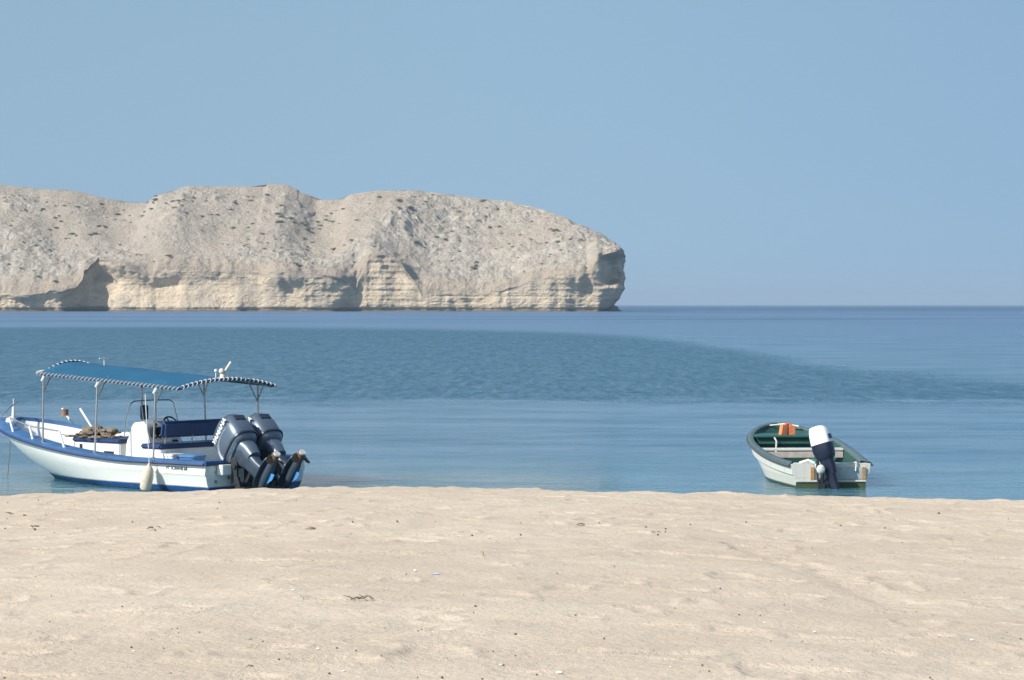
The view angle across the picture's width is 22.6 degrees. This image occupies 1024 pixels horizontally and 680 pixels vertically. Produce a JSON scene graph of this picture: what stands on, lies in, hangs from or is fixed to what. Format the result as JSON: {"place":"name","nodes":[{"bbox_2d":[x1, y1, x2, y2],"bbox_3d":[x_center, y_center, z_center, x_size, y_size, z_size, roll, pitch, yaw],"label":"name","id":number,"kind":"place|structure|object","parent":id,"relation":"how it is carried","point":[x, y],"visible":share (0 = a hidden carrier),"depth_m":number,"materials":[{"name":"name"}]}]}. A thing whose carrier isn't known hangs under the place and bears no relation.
{"place":"outdoors","nodes":[
{"label":"outdoors","id":0,"kind":"place"},
{"bbox_2d":[0,184,625,310],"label":"headland","id":1,"kind":"structure","parent":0,"point":[397,268],"depth_m":1399.49,"materials":[{"name":"beige stone"}]},
{"bbox_2d":[0,486,1023,679],"bbox_3d":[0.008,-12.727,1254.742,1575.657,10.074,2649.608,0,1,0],"label":"beach sand","id":2,"kind":"structure","parent":0,"point":[229,558],"depth_m":21.06,"materials":[{"name":"beige sand"}]},
{"bbox_2d":[343,594,373,600],"bbox_3d":[-1.139,1.919,19.066,0.233,0.046,0.090,0,1,-17],"label":"twig","id":3,"kind":"object","parent":2,"relation":"on","point":[360,597],"visible":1,"depth_m":19.07,"materials":[{"name":"wood"}]},
{"bbox_2d":[0,305,1023,499],"bbox_3d":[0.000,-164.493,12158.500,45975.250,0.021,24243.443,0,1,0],"label":"sea water","id":4,"kind":"structure","parent":0,"point":[918,401],"depth_m":111.53,"materials":[{"name":"blue liquid"}]},
{"bbox_2d":[0,357,309,491],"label":"motor boat","id":5,"kind":"object","parent":4,"relation":"on","point":[241,451],"visible":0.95,"depth_m":51.60,"materials":[{"name":"white paint"}]},
{"bbox_2d":[7,439,9,475],"bbox_3d":[-10.858,2.587,55.188,0.083,1.002,0.050,0,1,-18],"label":"mooring line","id":6,"kind":"object","parent":5,"relation":"hanging from","point":[9,457],"visible":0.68,"depth_m":55.17,"materials":[{"name":"grey fabric"}]},
{"bbox_2d":[62,425,121,438],"bbox_3d":[-8.742,1.909,53.693,1.771,0.285,1.196,1,1,40],"label":"fishing net","id":7,"kind":"object","parent":5,"relation":"on","point":[89,432],"visible":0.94,"depth_m":53.35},
{"bbox_2d":[115,432,129,436],"bbox_3d":[-8.149,1.972,53.367,0.682,0.130,0.164,1,1,40],"label":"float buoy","id":8,"kind":"object","parent":5,"relation":"on","point":[122,434],"visible":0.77,"depth_m":53.21,"materials":[{"name":"white plastic"}]},
{"bbox_2d":[140,394,153,490],"bbox_3d":[-7.237,2.027,50.585,0.308,1.914,0.258,1,1,39],"label":"fender","id":9,"kind":"object","parent":5,"relation":"hanging from","point":[147,475],"visible":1,"depth_m":50.50,"materials":[{"name":"beige plastic"}]},
{"bbox_2d":[159,453,183,458],"bbox_3d":[-6.787,2.414,51.045,0.420,0.300,0.360,1,1,40],"label":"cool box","id":10,"kind":"object","parent":5,"relation":"on","point":[169,455],"visible":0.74,"depth_m":50.89,"materials":[{"name":"white plastic"}]},
{"bbox_2d":[177,453,206,460],"bbox_3d":[-6.395,2.406,50.935,0.630,0.279,0.410,1,1,40],"label":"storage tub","id":11,"kind":"object","parent":5,"relation":"on","point":[189,456],"visible":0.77,"depth_m":50.74,"materials":[{"name":"blue plastic"}]},
{"bbox_2d":[607,305,620,310],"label":"sea rock","id":12,"kind":"object","parent":4,"relation":"in","point":[613,308],"visible":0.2,"depth_m":1394.55,"materials":[{"name":"grey stone"}]},
{"bbox_2d":[746,422,872,488],"bbox_3d":[6.229,2.665,54.516,2.152,1.980,7.144,0,1,-4],"label":"skiff","id":13,"kind":"object","parent":4,"relation":"on","point":[783,459],"visible":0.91,"depth_m":52.17,"materials":[{"name":"green paint"}]},
{"bbox_2d":[779,423,794,434],"bbox_3d":[6.046,1.970,56.375,0.372,0.308,0.192,0,1,-19],"label":"life jacket","id":14,"kind":"object","parent":13,"relation":"on","point":[787,429],"visible":1,"depth_m":56.31,"materials":[{"name":"orange fabric"}]},
{"bbox_2d":[0,0,1023,304],"label":"sky","id":15,"kind":"structure","parent":0,"point":[734,152],"materials":[{"name":"blue"}]}
]}

